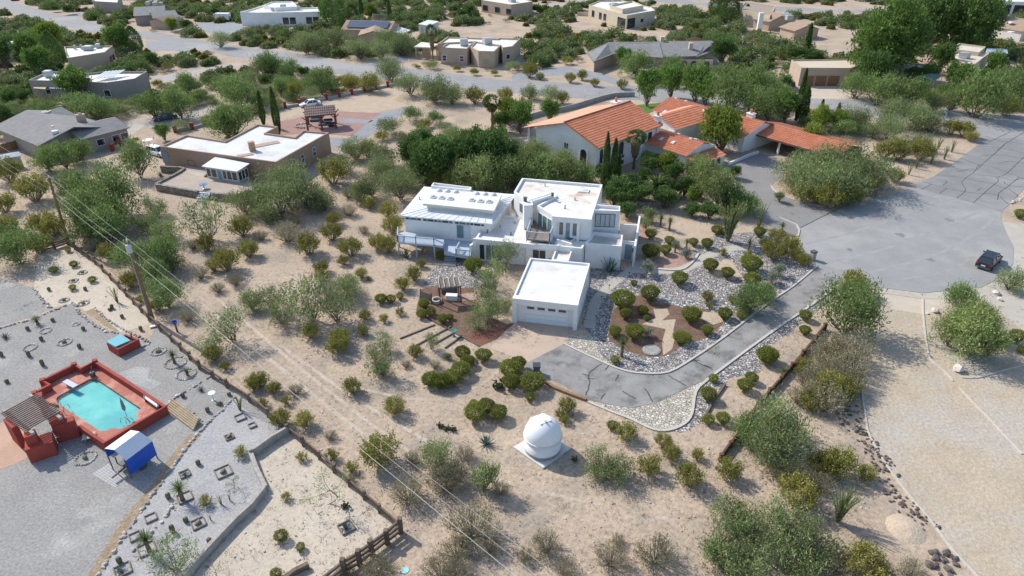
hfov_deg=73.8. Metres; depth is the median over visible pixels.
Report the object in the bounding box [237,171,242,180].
window
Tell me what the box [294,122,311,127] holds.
planting ring
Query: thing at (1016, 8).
window
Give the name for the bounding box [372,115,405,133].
mesquite bush
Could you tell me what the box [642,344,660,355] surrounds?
well cover
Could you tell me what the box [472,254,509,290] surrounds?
mesquite bush
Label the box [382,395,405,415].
creosote bush
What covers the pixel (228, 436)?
timber planter
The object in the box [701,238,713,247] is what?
clipped shrub
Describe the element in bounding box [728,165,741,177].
evergreen tree
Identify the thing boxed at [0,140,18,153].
plank fence
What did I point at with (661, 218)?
yucca
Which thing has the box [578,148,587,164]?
arched window
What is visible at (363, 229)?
dry bush
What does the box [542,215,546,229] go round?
window
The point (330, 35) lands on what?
mesquite bush
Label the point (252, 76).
mesquite bush
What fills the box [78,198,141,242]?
mesquite bush
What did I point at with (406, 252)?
agave
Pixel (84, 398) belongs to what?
swimming pool
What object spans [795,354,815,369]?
creosote bush
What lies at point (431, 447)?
mesquite bush
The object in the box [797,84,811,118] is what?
cypress tree
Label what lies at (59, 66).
evergreen tree
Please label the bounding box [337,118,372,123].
grey paving
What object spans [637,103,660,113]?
lawn
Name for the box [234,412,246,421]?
timber planter
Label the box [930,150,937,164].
ocotillo
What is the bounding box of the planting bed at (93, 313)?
[85,308,119,331]
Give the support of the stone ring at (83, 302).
on the pale sand bed at (95, 293)
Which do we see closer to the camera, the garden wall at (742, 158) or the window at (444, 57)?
the garden wall at (742, 158)
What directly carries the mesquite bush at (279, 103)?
on the ground at (278, 262)
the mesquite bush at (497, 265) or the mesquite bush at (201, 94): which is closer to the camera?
the mesquite bush at (497, 265)
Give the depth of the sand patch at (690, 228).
96.45 m
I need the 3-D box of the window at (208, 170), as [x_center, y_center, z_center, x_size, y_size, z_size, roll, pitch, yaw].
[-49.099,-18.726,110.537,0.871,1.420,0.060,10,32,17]
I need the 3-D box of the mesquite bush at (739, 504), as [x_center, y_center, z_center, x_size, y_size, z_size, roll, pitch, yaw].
[16.529,16.765,50.968,3.795,3.432,4.663,17,35,27]
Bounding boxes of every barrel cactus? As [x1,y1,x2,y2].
[115,556,121,563]
[165,492,170,498]
[168,524,174,532]
[182,516,187,522]
[195,459,200,465]
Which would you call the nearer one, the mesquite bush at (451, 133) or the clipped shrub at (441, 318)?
the clipped shrub at (441, 318)
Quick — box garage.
[512,258,589,330]
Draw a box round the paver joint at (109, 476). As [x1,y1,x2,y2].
[96,465,122,485]
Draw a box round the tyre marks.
[805,196,994,280]
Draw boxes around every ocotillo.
[107,287,118,302]
[233,395,242,410]
[716,196,748,241]
[753,202,769,226]
[828,485,867,522]
[915,155,921,168]
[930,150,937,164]
[937,136,946,148]
[944,146,949,159]
[951,140,957,151]
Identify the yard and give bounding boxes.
[0,278,50,325]
[0,304,281,575]
[305,150,343,177]
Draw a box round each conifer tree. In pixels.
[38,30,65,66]
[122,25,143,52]
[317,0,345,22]
[336,17,344,27]
[345,4,358,17]
[708,0,727,16]
[719,0,741,23]
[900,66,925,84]
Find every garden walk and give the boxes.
[583,261,641,328]
[632,245,754,273]
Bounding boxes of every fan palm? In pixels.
[425,24,437,59]
[482,93,502,124]
[625,128,648,169]
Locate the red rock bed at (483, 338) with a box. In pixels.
[464,323,514,345]
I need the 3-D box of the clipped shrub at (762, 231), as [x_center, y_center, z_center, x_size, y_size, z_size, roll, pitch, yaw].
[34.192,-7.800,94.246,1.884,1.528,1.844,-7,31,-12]
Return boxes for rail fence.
[34,238,66,252]
[67,239,397,525]
[323,516,402,575]
[718,323,827,461]
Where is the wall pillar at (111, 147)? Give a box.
[108,143,114,151]
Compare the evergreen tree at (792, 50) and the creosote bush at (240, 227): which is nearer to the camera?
the creosote bush at (240, 227)
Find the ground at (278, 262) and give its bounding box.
[0,0,1023,575]
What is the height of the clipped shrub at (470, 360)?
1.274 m
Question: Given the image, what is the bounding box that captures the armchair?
[328,122,334,126]
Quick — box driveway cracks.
[582,359,712,401]
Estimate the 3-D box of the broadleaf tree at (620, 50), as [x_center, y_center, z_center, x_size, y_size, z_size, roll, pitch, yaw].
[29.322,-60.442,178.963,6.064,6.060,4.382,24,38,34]
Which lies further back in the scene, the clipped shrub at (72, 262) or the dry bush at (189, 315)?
the clipped shrub at (72, 262)
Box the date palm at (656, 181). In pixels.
[642,172,671,198]
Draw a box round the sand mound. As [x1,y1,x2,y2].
[885,514,926,544]
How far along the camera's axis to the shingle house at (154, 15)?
235.23 m
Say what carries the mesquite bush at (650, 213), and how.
on the ground at (278, 262)
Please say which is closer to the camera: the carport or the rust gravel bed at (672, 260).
the rust gravel bed at (672, 260)
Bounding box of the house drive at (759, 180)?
[725,152,830,234]
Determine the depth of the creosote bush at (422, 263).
86.48 m
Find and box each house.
[0,107,129,155]
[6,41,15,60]
[29,70,150,99]
[64,43,115,71]
[93,0,122,12]
[133,1,184,29]
[160,124,331,181]
[240,1,321,25]
[341,20,399,44]
[397,178,640,269]
[414,37,519,67]
[481,0,532,16]
[577,0,654,28]
[586,36,713,71]
[736,2,775,29]
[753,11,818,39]
[789,59,935,85]
[922,43,988,78]
[993,16,1023,40]
[1005,0,1023,13]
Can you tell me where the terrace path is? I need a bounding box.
[186,170,204,176]
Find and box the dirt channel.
[88,434,200,575]
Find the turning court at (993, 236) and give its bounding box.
[799,155,1013,292]
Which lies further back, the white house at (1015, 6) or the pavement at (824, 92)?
the white house at (1015, 6)
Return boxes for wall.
[155,165,198,197]
[176,123,208,131]
[181,486,266,575]
[210,192,235,201]
[248,427,289,455]
[248,451,268,490]
[257,103,297,113]
[283,561,309,575]
[301,82,396,102]
[509,88,634,122]
[602,192,681,207]
[727,151,758,165]
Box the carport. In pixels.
[392,27,410,35]
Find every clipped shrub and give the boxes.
[48,266,57,272]
[68,284,75,289]
[69,260,77,266]
[87,276,95,282]
[269,567,281,575]
[272,528,288,541]
[295,542,304,552]
[374,293,387,302]
[385,294,396,302]
[396,291,403,298]
[416,308,426,317]
[418,298,428,307]
[421,371,440,386]
[426,306,435,315]
[431,372,451,388]
[435,250,445,258]
[437,314,447,322]
[442,368,463,385]
[447,313,453,319]
[451,360,471,374]
[454,345,470,357]
[459,354,474,365]
[462,401,486,420]
[464,257,482,271]
[475,348,492,360]
[477,397,495,413]
[488,404,507,419]
[498,358,523,374]
[501,373,520,388]
[510,356,526,369]
[519,371,546,390]
[524,391,535,400]
[606,420,618,429]
[608,324,621,335]
[610,289,636,308]
[610,355,620,363]
[619,307,631,318]
[624,323,645,338]
[637,305,648,314]
[640,284,661,300]
[641,243,660,257]
[645,229,656,237]
[660,244,671,253]
[664,236,674,243]
[671,270,689,283]
[672,330,692,343]
[680,306,702,321]
[689,237,698,244]
[700,324,713,333]
[700,386,717,399]
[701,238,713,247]
[702,257,718,270]
[702,413,715,424]
[708,373,718,382]
[711,224,722,233]
[716,411,729,423]
[717,307,732,318]
[721,267,735,277]
[736,310,746,318]
[736,377,753,390]
[739,254,764,271]
[742,272,762,284]
[744,371,758,381]
[753,226,766,235]
[755,345,779,364]
[798,309,812,319]
[799,325,811,334]
[1009,328,1023,341]
[1014,209,1023,217]
[1016,345,1023,353]
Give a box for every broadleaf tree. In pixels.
[9,27,39,53]
[18,43,53,70]
[29,18,63,48]
[48,64,93,96]
[99,21,127,48]
[152,123,171,140]
[164,17,177,30]
[364,2,377,16]
[490,110,508,127]
[496,96,514,124]
[507,97,535,133]
[539,97,561,119]
[614,45,633,66]
[633,66,666,106]
[655,61,683,96]
[655,150,680,172]
[679,59,713,101]
[686,183,705,203]
[693,71,720,104]
[696,100,746,150]
[775,84,802,120]
[802,121,828,135]
[807,101,832,125]
[831,108,851,125]
[846,0,940,76]
[917,60,941,84]
[943,57,976,87]
[974,67,993,81]
[985,48,1010,71]
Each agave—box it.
[115,565,127,575]
[339,520,351,531]
[400,248,410,257]
[478,434,495,447]
[601,257,619,272]
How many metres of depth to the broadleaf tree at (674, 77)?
152.08 m
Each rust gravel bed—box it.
[638,221,652,243]
[644,251,693,267]
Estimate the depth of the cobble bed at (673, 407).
63.27 m
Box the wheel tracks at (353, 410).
[196,89,674,523]
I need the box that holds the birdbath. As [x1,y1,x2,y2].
[208,390,214,400]
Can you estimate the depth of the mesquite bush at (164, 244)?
85.15 m
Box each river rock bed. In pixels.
[423,260,492,287]
[582,230,818,371]
[672,287,837,432]
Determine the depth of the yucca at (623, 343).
69.66 m
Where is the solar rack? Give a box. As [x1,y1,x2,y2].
[371,14,386,20]
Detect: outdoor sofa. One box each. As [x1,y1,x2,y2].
[310,116,319,121]
[323,118,332,123]
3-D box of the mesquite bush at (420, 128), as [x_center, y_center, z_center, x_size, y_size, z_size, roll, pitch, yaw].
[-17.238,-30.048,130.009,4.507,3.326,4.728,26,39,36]
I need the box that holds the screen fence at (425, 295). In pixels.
[420,288,431,303]
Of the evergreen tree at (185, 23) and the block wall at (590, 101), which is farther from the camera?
the evergreen tree at (185, 23)
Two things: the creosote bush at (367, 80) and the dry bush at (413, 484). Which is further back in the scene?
the creosote bush at (367, 80)
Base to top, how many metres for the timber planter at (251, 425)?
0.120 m
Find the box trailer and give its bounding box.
[214,12,232,19]
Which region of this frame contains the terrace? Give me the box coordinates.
[161,166,251,193]
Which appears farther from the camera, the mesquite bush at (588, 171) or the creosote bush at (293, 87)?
the creosote bush at (293, 87)
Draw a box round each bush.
[0,153,23,181]
[0,191,18,212]
[0,212,21,229]
[0,220,22,238]
[0,221,50,268]
[2,100,24,110]
[3,103,27,113]
[8,172,49,201]
[17,99,27,106]
[19,98,47,108]
[22,207,55,231]
[23,94,57,102]
[23,143,64,173]
[24,100,55,109]
[25,230,55,252]
[30,98,60,108]
[34,213,66,235]
[35,136,89,168]
[45,167,93,201]
[45,180,142,232]
[53,90,91,116]
[57,156,144,217]
[57,204,106,247]
[62,136,95,162]
[70,91,125,119]
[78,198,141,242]
[79,235,105,250]
[81,193,134,227]
[90,97,118,113]
[95,239,117,259]
[103,101,135,116]
[106,236,158,272]
[113,134,158,178]
[117,95,135,106]
[117,270,141,287]
[123,256,173,283]
[127,92,141,103]
[128,87,177,116]
[131,207,167,234]
[134,294,143,301]
[135,192,170,217]
[135,228,184,267]
[135,275,191,310]
[135,529,199,575]
[146,211,183,239]
[150,82,200,119]
[150,300,162,310]
[152,78,162,86]
[155,247,187,272]
[160,65,171,70]
[161,60,173,68]
[168,118,195,131]
[171,193,236,239]
[172,69,204,93]
[176,307,199,322]
[182,92,202,105]
[184,238,196,248]
[188,88,209,101]
[190,264,208,277]
[190,331,225,356]
[193,233,215,250]
[196,493,211,505]
[198,115,211,123]
[198,301,248,344]
[199,74,218,88]
[199,343,224,360]
[201,95,261,136]
[202,94,215,101]
[203,98,253,139]
[204,259,220,270]
[205,30,233,47]
[206,71,266,106]
[207,98,219,103]
[207,244,243,271]
[208,281,225,292]
[218,360,231,369]
[221,188,259,214]
[226,273,244,285]
[228,213,257,235]
[232,180,275,215]
[232,444,247,457]
[235,238,260,256]
[236,68,258,82]
[237,287,267,312]
[239,174,312,229]
[241,373,261,389]
[245,76,256,84]
[246,52,277,76]
[246,95,268,105]
[247,202,280,222]
[248,156,314,211]
[248,281,290,311]
[248,370,270,387]
[249,47,286,74]
[251,229,269,239]
[252,85,268,96]
[255,397,268,405]
[259,91,276,103]
[261,298,294,329]
[264,97,283,111]
[264,380,283,393]
[267,218,301,241]
[268,73,289,96]
[268,268,335,325]
[268,408,291,425]
[274,56,302,76]
[278,90,296,100]
[279,395,291,403]
[281,490,291,500]
[283,74,297,84]
[284,79,307,94]
[285,172,327,209]
[285,383,304,395]
[287,28,326,54]
[287,215,302,224]
[290,95,300,101]
[291,409,315,426]
[292,229,320,254]
[294,450,307,460]
[295,83,324,98]
[299,78,313,89]
[299,321,320,338]
[302,65,342,94]
[305,183,340,214]
[310,257,328,271]
[313,268,329,281]
[314,153,348,184]
[315,63,332,79]
[317,24,353,47]
[317,221,343,240]
[319,281,362,323]
[320,281,343,298]
[323,428,336,439]
[323,446,339,461]
[324,210,341,223]
[324,334,348,354]
[325,326,351,345]
[327,275,366,302]
[331,270,363,295]
[333,153,360,175]
[334,134,376,162]
[334,563,356,575]
[335,236,364,255]
[335,254,348,264]
[339,33,368,54]
[339,203,356,215]
[339,376,361,395]
[340,72,358,90]
[341,187,353,197]
[343,37,371,58]
[343,460,358,473]
[344,179,377,207]
[351,169,387,195]
[354,266,367,277]
[356,324,369,334]
[357,225,368,233]
[357,428,402,470]
[357,544,399,575]
[358,71,382,91]
[358,139,376,156]
[358,308,370,319]
[360,346,400,379]
[361,194,376,208]
[362,152,396,182]
[363,36,394,58]
[363,345,380,358]
[366,139,400,169]
[367,26,401,47]
[367,232,385,248]
[367,328,400,352]
[372,54,407,82]
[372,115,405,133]
[372,165,425,199]
[373,359,390,375]
[374,129,388,139]
[375,234,397,252]
[378,199,399,217]
[378,313,388,322]
[380,213,402,233]
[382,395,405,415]
[384,29,414,56]
[385,470,431,508]
[389,31,419,55]
[389,70,425,94]
[391,129,407,139]
[391,159,430,190]
[393,275,410,289]
[395,306,403,314]
[399,103,423,122]
[400,360,410,367]
[403,265,422,280]
[404,343,424,357]
[404,450,420,464]
[411,124,433,133]
[415,123,426,128]
[415,258,425,267]
[415,432,455,469]
[416,71,459,107]
[416,548,461,575]
[418,118,432,125]
[420,166,445,184]
[421,459,470,498]
[422,58,442,69]
[423,108,446,124]
[423,330,439,349]
[424,448,470,483]
[428,358,440,368]
[429,173,450,184]
[436,121,451,131]
[438,533,473,561]
[440,82,468,106]
[440,496,505,549]
[440,552,474,575]
[442,124,463,139]
[444,353,452,360]
[452,64,462,69]
[453,443,475,462]
[461,311,489,331]
[464,84,486,103]
[465,298,507,322]
[468,274,500,303]
[468,454,502,492]
[469,68,478,74]
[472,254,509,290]
[474,289,511,319]
[475,534,503,557]
[476,152,533,193]
[487,236,522,270]
[490,69,498,74]
[490,479,510,496]
[496,84,514,98]
[497,298,511,312]
[503,59,520,69]
[512,545,535,563]
[513,136,529,150]
[519,80,542,99]
[519,148,567,180]
[520,60,539,76]
[528,526,562,560]
[535,72,544,79]
[537,83,562,100]
[552,555,581,575]
[554,89,571,103]
[554,408,565,416]
[557,395,576,412]
[559,413,569,423]
[561,56,573,63]
[564,71,576,82]
[565,157,600,183]
[577,68,589,79]
[580,439,619,487]
[589,77,598,86]
[592,538,630,575]
[594,446,644,489]
[609,532,625,545]
[614,420,638,440]
[615,48,655,76]
[616,77,628,88]
[632,530,679,572]
[633,450,663,477]
[639,206,658,222]
[639,257,657,273]
[641,217,651,228]
[643,326,653,336]
[653,429,673,446]
[656,53,686,70]
[661,443,681,461]
[672,459,706,489]
[679,245,694,259]
[690,447,704,461]
[696,533,739,570]
[697,509,762,571]
[701,290,713,300]
[703,62,758,111]
[706,302,712,307]
[707,488,761,533]
[710,64,723,75]
[713,532,786,575]
[714,454,746,480]
[716,181,743,203]
[718,247,727,255]
[721,407,773,439]
[722,185,762,217]
[722,497,797,564]
[726,279,778,313]
[726,294,736,302]
[727,410,763,446]
[732,408,826,476]
[733,60,781,98]
[733,83,784,117]
[736,297,756,312]
[738,433,794,477]
[742,379,815,448]
[743,518,827,575]
[744,249,753,254]
[746,87,794,121]
[746,193,762,210]
[749,488,824,550]
[752,280,777,299]
[757,73,790,95]
[759,236,772,245]
[760,70,778,78]
[760,238,790,259]
[763,270,781,282]
[766,145,828,185]
[767,226,786,241]
[767,461,793,481]
[770,262,788,274]
[773,190,785,201]
[776,469,822,511]
[778,165,813,191]
[779,153,853,204]
[779,234,802,253]
[784,508,848,575]
[785,383,813,406]
[789,179,819,202]
[789,246,805,258]
[789,461,818,484]
[792,137,857,180]
[793,366,804,374]
[794,367,820,388]
[795,252,813,265]
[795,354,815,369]
[796,115,811,126]
[797,386,829,412]
[798,371,854,413]
[802,355,839,378]
[802,468,841,496]
[803,271,891,344]
[804,449,839,478]
[806,339,840,364]
[811,367,854,398]
[813,330,858,356]
[814,182,848,208]
[817,137,898,186]
[818,444,864,481]
[819,542,864,575]
[821,346,874,379]
[822,154,880,206]
[827,116,859,135]
[827,331,882,366]
[828,363,868,392]
[831,277,867,310]
[834,103,876,128]
[837,68,877,98]
[837,267,873,291]
[838,534,893,575]
[839,386,856,401]
[841,183,866,205]
[842,373,864,393]
[849,121,866,132]
[849,152,904,189]
[856,67,903,104]
[857,462,880,481]
[859,120,884,138]
[860,177,882,193]
[862,553,901,575]
[869,94,916,126]
[871,114,909,140]
[873,138,895,157]
[877,179,889,189]
[885,132,908,144]
[886,73,938,107]
[886,135,914,160]
[886,166,907,181]
[894,553,931,575]
[898,96,945,132]
[904,131,938,148]
[907,136,940,160]
[917,111,946,134]
[919,88,938,102]
[919,90,951,110]
[934,61,1022,119]
[934,82,955,99]
[939,87,974,110]
[940,278,987,312]
[942,117,963,134]
[948,299,1004,326]
[956,120,976,136]
[962,130,980,140]
[990,264,1023,296]
[994,64,1023,97]
[996,93,1023,116]
[1004,86,1021,103]
[1005,86,1023,100]
[1013,97,1023,112]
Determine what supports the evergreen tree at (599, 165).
on the ground at (278, 262)
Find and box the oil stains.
[683,209,953,375]
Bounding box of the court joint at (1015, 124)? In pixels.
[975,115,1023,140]
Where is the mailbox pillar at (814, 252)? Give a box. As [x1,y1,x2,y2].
[809,249,817,260]
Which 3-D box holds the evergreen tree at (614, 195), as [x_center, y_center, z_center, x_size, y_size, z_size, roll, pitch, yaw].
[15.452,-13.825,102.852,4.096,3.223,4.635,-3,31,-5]
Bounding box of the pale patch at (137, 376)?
[120,367,160,389]
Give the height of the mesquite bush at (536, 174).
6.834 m
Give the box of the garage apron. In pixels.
[490,321,568,361]
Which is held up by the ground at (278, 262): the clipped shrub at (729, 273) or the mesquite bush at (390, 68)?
the mesquite bush at (390, 68)
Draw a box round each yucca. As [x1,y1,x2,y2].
[29,315,42,324]
[134,529,158,551]
[166,349,177,363]
[168,479,188,501]
[182,367,190,375]
[617,335,630,356]
[656,213,664,226]
[664,215,674,230]
[745,239,754,249]
[777,365,788,376]
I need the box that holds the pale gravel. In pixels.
[100,400,280,575]
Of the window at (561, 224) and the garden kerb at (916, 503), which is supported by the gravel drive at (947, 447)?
the garden kerb at (916, 503)
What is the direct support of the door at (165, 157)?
in the adobe house at (237, 157)
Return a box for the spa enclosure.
[107,333,140,356]
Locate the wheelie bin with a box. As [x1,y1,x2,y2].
[533,362,540,374]
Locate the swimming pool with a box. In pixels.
[30,358,168,450]
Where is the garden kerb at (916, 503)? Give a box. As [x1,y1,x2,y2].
[861,298,1023,575]
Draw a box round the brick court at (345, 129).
[273,111,379,135]
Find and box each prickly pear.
[340,501,349,509]
[442,424,449,431]
[492,378,502,390]
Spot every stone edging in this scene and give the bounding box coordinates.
[0,302,72,328]
[31,287,52,307]
[72,302,118,333]
[94,307,150,347]
[95,396,235,575]
[131,503,173,551]
[168,375,210,401]
[836,405,940,530]
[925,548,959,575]
[1010,196,1023,203]
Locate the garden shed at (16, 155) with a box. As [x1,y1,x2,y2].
[0,151,23,166]
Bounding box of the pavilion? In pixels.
[302,105,338,130]
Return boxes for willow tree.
[441,155,474,186]
[453,150,500,191]
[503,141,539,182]
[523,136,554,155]
[531,150,572,180]
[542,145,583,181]
[578,160,594,181]
[684,152,727,192]
[685,151,711,164]
[693,164,745,204]
[924,311,966,345]
[937,298,1021,363]
[952,297,1003,326]
[965,326,1015,356]
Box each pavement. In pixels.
[124,123,144,135]
[811,86,874,101]
[877,222,1023,329]
[880,293,948,313]
[981,293,1023,326]
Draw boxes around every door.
[160,150,169,163]
[216,169,222,179]
[456,224,463,237]
[479,244,484,259]
[485,244,502,261]
[525,305,567,326]
[565,222,570,237]
[623,243,632,260]
[803,75,814,85]
[813,75,827,85]
[826,75,840,85]
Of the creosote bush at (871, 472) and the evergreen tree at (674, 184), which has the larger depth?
the evergreen tree at (674, 184)
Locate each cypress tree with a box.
[256,90,265,124]
[269,86,280,134]
[358,0,363,15]
[387,0,391,17]
[601,131,610,189]
[609,138,618,178]
[615,153,621,176]
[794,68,807,120]
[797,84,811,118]
[803,22,813,54]
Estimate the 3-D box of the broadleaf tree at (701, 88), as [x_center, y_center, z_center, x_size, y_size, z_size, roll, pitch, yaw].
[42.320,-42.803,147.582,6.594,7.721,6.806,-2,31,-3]
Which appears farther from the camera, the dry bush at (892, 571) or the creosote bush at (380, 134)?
the creosote bush at (380, 134)
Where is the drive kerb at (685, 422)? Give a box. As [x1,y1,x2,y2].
[563,253,838,431]
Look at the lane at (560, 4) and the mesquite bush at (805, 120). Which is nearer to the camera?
the mesquite bush at (805, 120)
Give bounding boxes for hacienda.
[522,97,862,175]
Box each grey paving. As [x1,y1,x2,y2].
[330,106,410,146]
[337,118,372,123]
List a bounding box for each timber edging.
[400,324,434,338]
[418,326,450,344]
[425,316,478,346]
[437,333,452,342]
[444,335,462,348]
[544,380,586,401]
[702,383,725,421]
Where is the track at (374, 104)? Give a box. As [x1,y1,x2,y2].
[265,86,406,124]
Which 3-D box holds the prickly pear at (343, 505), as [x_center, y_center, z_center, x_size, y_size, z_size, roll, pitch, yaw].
[-13.004,16.941,53.334,0.689,0.563,0.634,-2,31,-4]
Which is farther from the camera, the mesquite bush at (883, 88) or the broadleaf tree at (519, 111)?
the mesquite bush at (883, 88)
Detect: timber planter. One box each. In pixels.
[112,560,132,575]
[128,530,140,542]
[136,540,156,557]
[143,511,157,523]
[176,490,193,504]
[178,468,191,478]
[190,516,206,530]
[213,464,232,479]
[224,432,234,440]
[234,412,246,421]
[247,421,256,428]
[337,519,355,535]
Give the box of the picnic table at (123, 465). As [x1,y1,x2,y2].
[111,457,146,478]
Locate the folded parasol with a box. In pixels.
[119,397,127,418]
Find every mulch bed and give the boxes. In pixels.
[416,286,505,346]
[608,295,723,356]
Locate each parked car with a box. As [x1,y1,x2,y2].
[145,143,161,157]
[151,111,176,121]
[299,98,321,106]
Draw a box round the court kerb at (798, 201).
[770,185,822,236]
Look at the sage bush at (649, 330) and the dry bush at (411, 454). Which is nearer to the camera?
the dry bush at (411, 454)
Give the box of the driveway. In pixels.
[525,267,841,407]
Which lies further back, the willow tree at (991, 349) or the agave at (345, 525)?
the willow tree at (991, 349)
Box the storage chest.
[445,293,457,300]
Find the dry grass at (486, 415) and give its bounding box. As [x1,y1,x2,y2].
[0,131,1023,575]
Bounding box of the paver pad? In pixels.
[93,464,125,486]
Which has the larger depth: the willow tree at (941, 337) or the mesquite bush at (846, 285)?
the mesquite bush at (846, 285)
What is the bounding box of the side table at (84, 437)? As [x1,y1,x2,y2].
[82,431,95,441]
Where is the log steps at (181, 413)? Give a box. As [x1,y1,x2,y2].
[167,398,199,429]
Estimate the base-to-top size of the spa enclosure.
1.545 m
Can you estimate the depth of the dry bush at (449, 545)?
49.28 m
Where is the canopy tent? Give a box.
[104,430,157,478]
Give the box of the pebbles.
[1,161,1023,575]
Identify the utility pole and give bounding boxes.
[48,176,70,244]
[125,239,154,320]
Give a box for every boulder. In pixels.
[931,307,939,312]
[953,363,963,371]
[992,290,1000,294]
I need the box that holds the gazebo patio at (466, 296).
[444,292,480,301]
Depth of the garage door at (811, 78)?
164.47 m
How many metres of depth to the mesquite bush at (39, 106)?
141.46 m
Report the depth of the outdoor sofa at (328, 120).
139.53 m
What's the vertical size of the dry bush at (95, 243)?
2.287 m
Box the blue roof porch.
[986,48,1007,59]
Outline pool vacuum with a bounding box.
[89,366,95,376]
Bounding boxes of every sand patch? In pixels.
[643,308,675,354]
[655,219,718,243]
[701,312,722,324]
[707,256,739,279]
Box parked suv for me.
[975,250,1002,270]
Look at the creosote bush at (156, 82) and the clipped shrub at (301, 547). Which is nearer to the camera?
the clipped shrub at (301, 547)
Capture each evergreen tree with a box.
[0,31,18,68]
[0,87,18,103]
[0,103,14,122]
[13,51,22,63]
[16,88,33,99]
[49,5,59,10]
[53,63,63,69]
[59,4,72,12]
[122,15,131,19]
[143,51,159,62]
[146,88,162,97]
[178,19,193,28]
[210,8,218,12]
[257,74,273,84]
[298,66,310,75]
[387,14,403,21]
[395,132,425,161]
[405,136,435,183]
[409,128,433,139]
[417,134,455,180]
[438,154,464,181]
[448,128,480,163]
[456,7,468,15]
[462,4,474,13]
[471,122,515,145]
[472,128,514,185]
[501,138,519,169]
[531,31,541,37]
[532,5,542,10]
[594,162,606,183]
[600,175,619,187]
[602,185,626,205]
[607,172,644,194]
[615,201,637,216]
[624,181,653,203]
[635,181,653,198]
[637,150,660,172]
[637,166,653,180]
[648,0,655,5]
[650,183,680,208]
[660,160,687,179]
[660,177,681,193]
[677,175,696,195]
[683,201,701,215]
[684,161,700,181]
[698,200,723,218]
[707,33,738,61]
[717,68,734,78]
[721,202,736,214]
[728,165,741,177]
[779,73,793,85]
[784,43,809,59]
[806,47,829,59]
[855,47,900,83]
[912,0,966,45]
[930,41,959,74]
[945,0,1013,51]
[997,0,1011,17]
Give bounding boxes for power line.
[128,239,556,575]
[132,259,515,575]
[133,250,533,573]
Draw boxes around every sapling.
[224,474,238,487]
[296,466,350,504]
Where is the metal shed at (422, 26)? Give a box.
[418,20,438,33]
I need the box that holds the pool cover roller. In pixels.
[143,394,159,408]
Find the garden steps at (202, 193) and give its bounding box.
[196,187,209,201]
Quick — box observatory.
[513,413,570,468]
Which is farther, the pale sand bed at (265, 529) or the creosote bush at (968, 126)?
the creosote bush at (968, 126)
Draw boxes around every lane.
[66,13,82,17]
[125,107,215,128]
[145,41,190,51]
[150,63,242,82]
[196,21,244,36]
[362,54,410,65]
[512,66,632,85]
[547,0,587,6]
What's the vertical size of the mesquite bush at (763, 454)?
2.794 m
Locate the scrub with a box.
[0,0,1023,101]
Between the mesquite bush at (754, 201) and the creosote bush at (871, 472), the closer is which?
the creosote bush at (871, 472)
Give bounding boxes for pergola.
[1,392,80,462]
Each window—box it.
[45,89,51,94]
[96,138,105,145]
[103,90,111,96]
[111,134,120,141]
[120,132,128,139]
[206,168,211,176]
[210,169,217,177]
[222,170,226,178]
[226,171,232,179]
[231,172,237,180]
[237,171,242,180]
[241,169,245,178]
[244,168,248,177]
[282,17,288,23]
[289,17,295,23]
[300,153,304,162]
[306,17,312,23]
[312,147,316,156]
[442,55,446,60]
[459,56,463,61]
[483,59,488,64]
[519,202,522,213]
[532,249,545,258]
[538,212,542,226]
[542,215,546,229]
[547,217,551,231]
[558,222,563,235]
[564,142,568,149]
[572,223,576,236]
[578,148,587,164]
[595,213,615,226]
[599,148,603,162]
[618,141,623,154]
[647,131,652,140]
[1012,5,1023,13]
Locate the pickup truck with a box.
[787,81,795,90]
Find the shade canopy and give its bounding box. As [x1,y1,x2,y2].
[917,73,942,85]
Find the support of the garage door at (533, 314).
in the garage
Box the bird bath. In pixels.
[450,328,456,337]
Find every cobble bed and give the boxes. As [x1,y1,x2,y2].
[564,335,611,364]
[594,381,702,428]
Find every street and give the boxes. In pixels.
[0,0,1021,124]
[640,0,884,12]
[913,137,1023,211]
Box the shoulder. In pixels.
[481,92,636,108]
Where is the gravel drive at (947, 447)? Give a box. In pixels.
[864,306,1023,575]
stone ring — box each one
[22,343,37,351]
[38,327,51,333]
[56,338,72,346]
[58,297,69,302]
[67,278,77,282]
[73,450,97,465]
[77,270,87,274]
[77,300,89,305]
[150,347,166,355]
[163,356,186,368]
[175,368,196,380]
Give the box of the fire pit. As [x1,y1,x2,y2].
[432,296,441,304]
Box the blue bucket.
[172,320,177,331]
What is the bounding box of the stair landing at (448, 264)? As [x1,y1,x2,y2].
[443,262,455,266]
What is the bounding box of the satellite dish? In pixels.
[143,138,151,144]
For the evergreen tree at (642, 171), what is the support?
on the ground at (278, 262)
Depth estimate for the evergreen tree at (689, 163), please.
110.31 m
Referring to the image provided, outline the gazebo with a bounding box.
[438,277,461,305]
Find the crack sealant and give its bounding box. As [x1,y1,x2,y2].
[800,125,1023,227]
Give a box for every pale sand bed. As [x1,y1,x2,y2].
[34,245,148,331]
[194,434,394,575]
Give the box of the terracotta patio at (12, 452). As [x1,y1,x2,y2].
[0,423,26,468]
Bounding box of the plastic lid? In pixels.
[401,567,408,573]
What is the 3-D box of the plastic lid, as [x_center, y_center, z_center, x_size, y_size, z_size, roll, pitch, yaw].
[-7.609,20.073,48.527,0.560,0.040,0.560,0,31,0]

